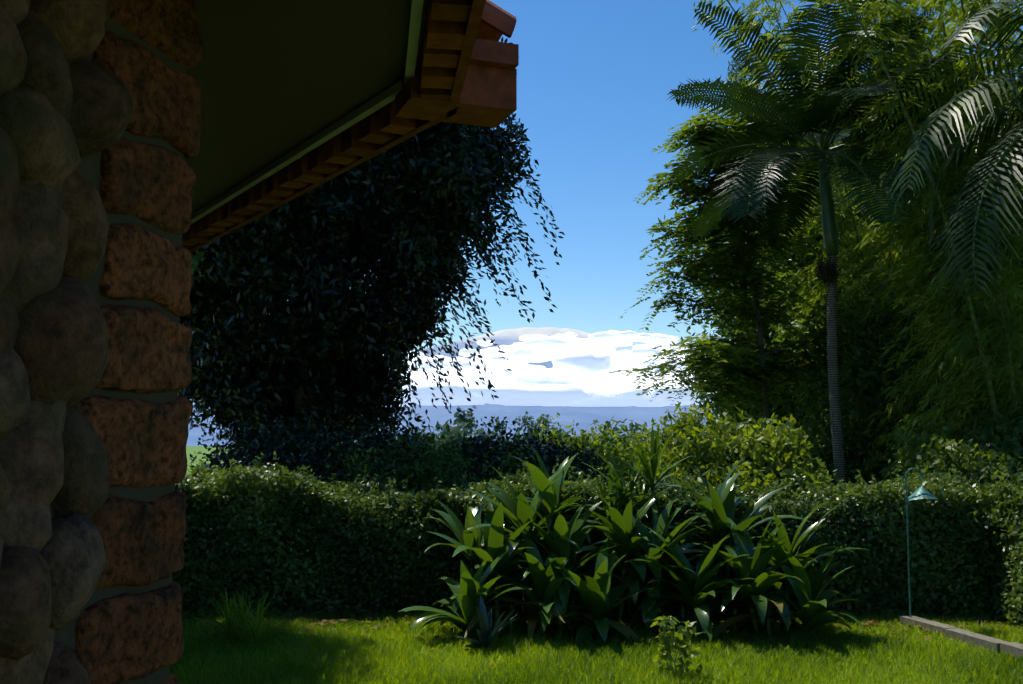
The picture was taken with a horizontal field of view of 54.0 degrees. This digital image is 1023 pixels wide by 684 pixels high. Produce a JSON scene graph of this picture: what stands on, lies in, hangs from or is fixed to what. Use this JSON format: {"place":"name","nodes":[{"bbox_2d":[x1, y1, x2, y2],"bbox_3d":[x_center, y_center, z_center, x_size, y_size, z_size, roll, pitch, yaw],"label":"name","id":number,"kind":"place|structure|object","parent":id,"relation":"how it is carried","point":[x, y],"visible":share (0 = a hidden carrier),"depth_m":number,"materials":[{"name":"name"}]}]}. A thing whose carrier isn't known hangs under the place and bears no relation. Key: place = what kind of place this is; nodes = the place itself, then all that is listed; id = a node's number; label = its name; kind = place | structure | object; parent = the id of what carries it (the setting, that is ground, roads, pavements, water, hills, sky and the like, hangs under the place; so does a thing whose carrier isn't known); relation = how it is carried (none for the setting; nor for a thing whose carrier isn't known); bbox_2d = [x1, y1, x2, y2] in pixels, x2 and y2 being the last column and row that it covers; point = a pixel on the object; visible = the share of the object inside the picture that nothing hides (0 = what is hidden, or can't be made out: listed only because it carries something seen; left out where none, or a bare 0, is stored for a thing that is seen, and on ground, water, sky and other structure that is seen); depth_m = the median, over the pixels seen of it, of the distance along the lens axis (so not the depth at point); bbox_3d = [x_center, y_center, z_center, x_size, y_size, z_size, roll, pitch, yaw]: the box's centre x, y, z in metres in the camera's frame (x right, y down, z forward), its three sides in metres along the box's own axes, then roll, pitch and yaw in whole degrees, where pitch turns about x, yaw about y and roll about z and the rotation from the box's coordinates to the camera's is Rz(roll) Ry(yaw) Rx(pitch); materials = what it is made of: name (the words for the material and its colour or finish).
{"place":"outdoors","nodes":[
{"label":"outdoors","id":0,"kind":"place"},
{"bbox_2d":[49,18,186,683],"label":"mortar","id":1,"kind":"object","parent":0,"point":[88,166],"depth_m":2.32,"materials":[{"name":"grey concrete"}]},
{"bbox_2d":[0,0,132,683],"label":"house wall cobbles","id":2,"kind":"object","parent":1,"relation":"attached to","point":[65,105],"visible":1,"depth_m":1.95,"materials":[{"name":"brown stone"}]},
{"bbox_2d":[74,0,203,683],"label":"house wall quoins","id":3,"kind":"object","parent":1,"relation":"attached to","point":[121,638],"visible":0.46,"depth_m":2.34,"materials":[{"name":"brown stone"}]},
{"bbox_2d":[184,0,427,214],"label":"roof soffit","id":4,"kind":"structure","parent":1,"relation":"attached to","point":[277,79],"depth_m":3.25,"materials":[{"name":"paint"}]},
{"bbox_2d":[191,0,423,223],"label":"soffit trim","id":5,"kind":"structure","parent":4,"relation":"attached to","point":[376,103],"depth_m":3.74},
{"bbox_2d":[182,0,518,252],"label":"house roof tiles","id":6,"kind":"object","parent":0,"point":[466,72],"visible":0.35,"depth_m":3.33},
{"bbox_2d":[178,37,532,460],"bbox_3d":[-3.455,-2.137,16.870,7.590,11.442,6.790,0,-5,1],"label":"tree","id":7,"kind":"object","parent":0,"point":[242,322],"depth_m":15.31,"materials":[{"name":"green plant"}]},
{"bbox_2d":[362,116,564,447],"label":"hanging branches","id":8,"kind":"object","parent":7,"relation":"attached to","point":[482,245],"visible":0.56,"depth_m":16.11,"materials":[{"name":"green plant"}]},
{"bbox_2d":[186,327,726,445],"bbox_3d":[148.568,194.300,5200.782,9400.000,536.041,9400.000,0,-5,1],"label":"kilimanjaro hill","id":9,"kind":"structure","parent":0,"point":[582,416],"depth_m":2194.79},
{"bbox_2d":[383,330,716,406],"bbox_3d":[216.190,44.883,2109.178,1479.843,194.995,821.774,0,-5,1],"label":"cloud","id":10,"kind":"structure","parent":0,"point":[575,376],"depth_m":1818.12,"materials":[{"name":"white"}]},
{"bbox_2d":[182,614,993,624],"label":"ground","id":11,"kind":"structure","parent":0,"point":[505,616],"depth_m":9.40,"materials":[{"name":"green plant"}]},
{"bbox_2d":[182,607,1015,663],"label":"leaf litter","id":12,"kind":"object","parent":11,"relation":"on","point":[493,613],"visible":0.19,"depth_m":9.13,"materials":[{"name":"plant"}]},
{"bbox_2d":[568,425,693,615],"bbox_3d":[1.103,1.718,9.494,1.379,1.868,1.078,0,-5,1],"label":"dracaena plant","id":13,"kind":"object","parent":11,"relation":"on","point":[611,494],"depth_m":9.45,"materials":[{"name":"green plant"}]},
{"bbox_2d":[367,410,820,458],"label":"bushes","id":14,"kind":"object","parent":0,"point":[457,432],"depth_m":118.97,"materials":[{"name":"green plant"}]},
{"bbox_2d":[170,446,1022,683],"bbox_3d":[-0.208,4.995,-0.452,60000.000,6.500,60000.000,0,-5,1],"label":"ground","id":15,"kind":"structure","parent":0,"point":[192,449],"depth_m":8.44,"materials":[{"name":"green plant"}]},
{"bbox_2d":[191,243,211,276],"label":"tree foliage","id":16,"kind":"object","parent":15,"relation":"on","point":[199,257],"depth_m":10.51,"materials":[{"name":"green plant"}]},
{"bbox_2d":[199,586,292,648],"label":"grass tuft","id":17,"kind":"object","parent":15,"relation":"on","point":[229,622],"visible":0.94,"depth_m":8.34,"materials":[{"name":"green plant"}]},
{"bbox_2d":[187,408,465,491],"bbox_3d":[-2.430,2.237,13.268,4.169,2.748,3.632,0,-5,1],"label":"shrub","id":18,"kind":"object","parent":15,"relation":"on","point":[263,441],"depth_m":12.90,"materials":[{"name":"green plant"}]},
{"bbox_2d":[284,428,548,495],"bbox_3d":[-1.197,2.186,12.848,3.822,2.158,3.380,0,-5,1],"label":"shrub","id":19,"kind":"object","parent":15,"relation":"on","point":[433,461],"depth_m":12.34,"materials":[{"name":"green plant"}]},
{"bbox_2d":[456,594,517,649],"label":"agave plant","id":20,"kind":"object","parent":15,"relation":"on","point":[487,635],"visible":0.94,"depth_m":7.98,"materials":[{"name":"green plant"}]},
{"bbox_2d":[427,416,614,492],"bbox_3d":[-0.170,2.268,13.950,3.496,2.450,3.194,0,-5,1],"label":"shrub","id":21,"kind":"object","parent":15,"relation":"on","point":[549,454],"depth_m":13.56,"materials":[{"name":"green plant"}]},
{"bbox_2d":[172,493,1002,613],"bbox_3d":[0.084,2.104,10.162,10.840,1.211,0.890,0,-5,1],"label":"hedge","id":22,"kind":"object","parent":15,"relation":"on","point":[340,572],"visible":0.04,"depth_m":9.73,"materials":[{"name":"green plant"}]},
{"bbox_2d":[172,451,1022,628],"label":"hedge leaves","id":23,"kind":"object","parent":15,"relation":"on","point":[1000,504],"visible":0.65,"depth_m":9.61,"materials":[{"name":"green plant"}]},
{"bbox_2d":[516,413,737,480],"bbox_3d":[2.010,2.518,16.372,5.496,2.778,4.694,0,-5,1],"label":"light shrub","id":24,"kind":"object","parent":15,"relation":"on","point":[599,443],"depth_m":16.13,"materials":[{"name":"green plant"}]},
{"bbox_2d":[400,447,867,648],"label":"leafy plants","id":25,"kind":"object","parent":15,"relation":"on","point":[553,577],"depth_m":8.72,"materials":[{"name":"green plant"}]},
{"bbox_2d":[464,584,807,641],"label":"plant leaves","id":26,"kind":"object","parent":15,"relation":"on","point":[626,631],"depth_m":8.49,"materials":[{"name":"green plant"}]},
{"bbox_2d":[650,611,702,676],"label":"small shrub","id":27,"kind":"object","parent":15,"relation":"on","point":[664,637],"depth_m":7.15,"materials":[{"name":"green plant"}]},
{"bbox_2d":[622,402,832,495],"bbox_3d":[2.645,1.956,12.700,2.940,2.416,2.609,0,-5,1],"label":"bright shrub","id":28,"kind":"object","parent":15,"relation":"on","point":[769,453],"depth_m":12.32,"materials":[{"name":"green plant"}]},
{"bbox_2d":[686,45,771,418],"bbox_3d":[8.088,-1.187,34.227,4.695,18.544,6.066,0,-5,1],"label":"spire tree","id":29,"kind":"object","parent":15,"relation":"on","point":[736,70],"depth_m":34.74,"materials":[{"name":"green plant"}]},
{"bbox_2d":[605,95,875,425],"bbox_3d":[4.202,-0.324,18.160,4.938,8.292,4.491,0,-5,1],"label":"pinnate tree","id":30,"kind":"object","parent":15,"relation":"on","point":[726,232],"depth_m":17.95,"materials":[{"name":"green plant"}]},
{"bbox_2d":[679,257,887,461],"bbox_3d":[7.340,1.598,23.815,6.608,7.049,5.570,0,-5,1],"label":"tree","id":31,"kind":"object","parent":15,"relation":"on","point":[754,413],"depth_m":23.03,"materials":[{"name":"green plant"}]},
{"bbox_2d":[647,64,1011,416],"bbox_3d":[9.559,-0.944,26.130,11.902,13.280,10.358,0,-5,1],"label":"tree","id":32,"kind":"object","parent":15,"relation":"on","point":[806,263],"depth_m":24.36,"materials":[{"name":"green plant"}]},
{"bbox_2d":[827,255,847,485],"bbox_3d":[4.908,1.013,14.838,0.427,4.645,0.276,0,-5,1],"label":"palm trunk","id":33,"kind":"object","parent":15,"relation":"on","point":[835,416],"visible":0.67,"depth_m":14.82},
{"bbox_2d":[815,254,841,288],"bbox_3d":[4.727,-1.065,14.968,0.449,0.567,0.560,0,-5,1],"label":"cluster","id":34,"kind":"object","parent":33,"relation":"on","point":[828,271],"visible":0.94,"depth_m":14.89,"materials":[{"name":"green plant"}]},
{"bbox_2d":[819,154,838,255],"bbox_3d":[4.777,-2.083,15.111,0.263,1.588,0.227,0,-5,1],"label":"palm crownshaft","id":35,"kind":"object","parent":33,"relation":"on","point":[830,233],"visible":0.81,"depth_m":15.03,"materials":[{"name":"green"}]},
{"bbox_2d":[793,429,891,486],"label":"shrub","id":36,"kind":"object","parent":15,"relation":"on","point":[853,470],"depth_m":16.10,"materials":[{"name":"green plant"}]},
{"bbox_2d":[692,0,1022,446],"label":"bamboo leaves","id":37,"kind":"object","parent":15,"relation":"on","point":[844,217],"visible":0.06,"depth_m":18.96,"materials":[{"name":"green plant"}]},
{"bbox_2d":[803,416,917,483],"bbox_3d":[7.157,2.578,16.755,4.724,2.879,4.390,0,-5,1],"label":"shrub","id":38,"kind":"object","parent":15,"relation":"on","point":[869,453],"depth_m":15.96,"materials":[{"name":"green plant"}]},
{"bbox_2d":[718,0,1022,462],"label":"bamboo leaves","id":39,"kind":"object","parent":15,"relation":"on","point":[1014,321],"visible":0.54,"depth_m":12.99,"materials":[{"name":"green plant"}]},
{"bbox_2d":[771,231,1022,481],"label":"tree","id":40,"kind":"object","parent":15,"relation":"on","point":[853,386],"depth_m":16.36,"materials":[{"name":"green plant"}]},
{"bbox_2d":[781,1,1022,280],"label":"tree","id":41,"kind":"object","parent":15,"relation":"on","point":[861,213],"depth_m":23.14,"materials":[{"name":"green plant"}]},
{"bbox_2d":[809,0,1022,481],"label":"bamboo leaves","id":42,"kind":"object","parent":15,"relation":"on","point":[931,377],"visible":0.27,"depth_m":14.39,"materials":[{"name":"green plant"}]},
{"bbox_2d":[905,468,937,616],"bbox_3d":[3.724,1.913,9.059,0.279,1.539,0.279,5,-7,-43],"label":"garden lamp","id":43,"kind":"object","parent":15,"relation":"on","point":[921,493],"visible":0.85,"depth_m":9.06,"materials":[{"name":"metal"}]},
{"bbox_2d":[872,0,1022,447],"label":"bamboo stems","id":44,"kind":"object","parent":15,"relation":"on","point":[989,346],"visible":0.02,"depth_m":13.78,"materials":[{"name":"green plant"}]},
{"bbox_2d":[667,0,1015,242],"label":"palm fronds","id":45,"kind":"object","parent":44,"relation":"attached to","point":[795,115],"visible":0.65,"depth_m":14.60,"materials":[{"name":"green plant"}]},
{"bbox_2d":[877,406,1022,489],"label":"shrub","id":46,"kind":"object","parent":15,"relation":"on","point":[948,451],"depth_m":11.67,"materials":[{"name":"green plant"}]},
{"bbox_2d":[899,615,1022,657],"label":"lawn kerb","id":47,"kind":"structure","parent":15,"relation":"on","point":[991,643],"depth_m":8.26,"materials":[{"name":"concrete"}]},
{"bbox_2d":[287,0,1022,350],"label":"sky","id":48,"kind":"structure","parent":0,"point":[595,78],"materials":[{"name":"blue"}]},
{"bbox_2d":[854,0,1022,303],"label":"palm fronds","id":49,"kind":"object","parent":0,"point":[1007,78],"visible":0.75,"depth_m":11.39,"materials":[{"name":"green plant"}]}
]}

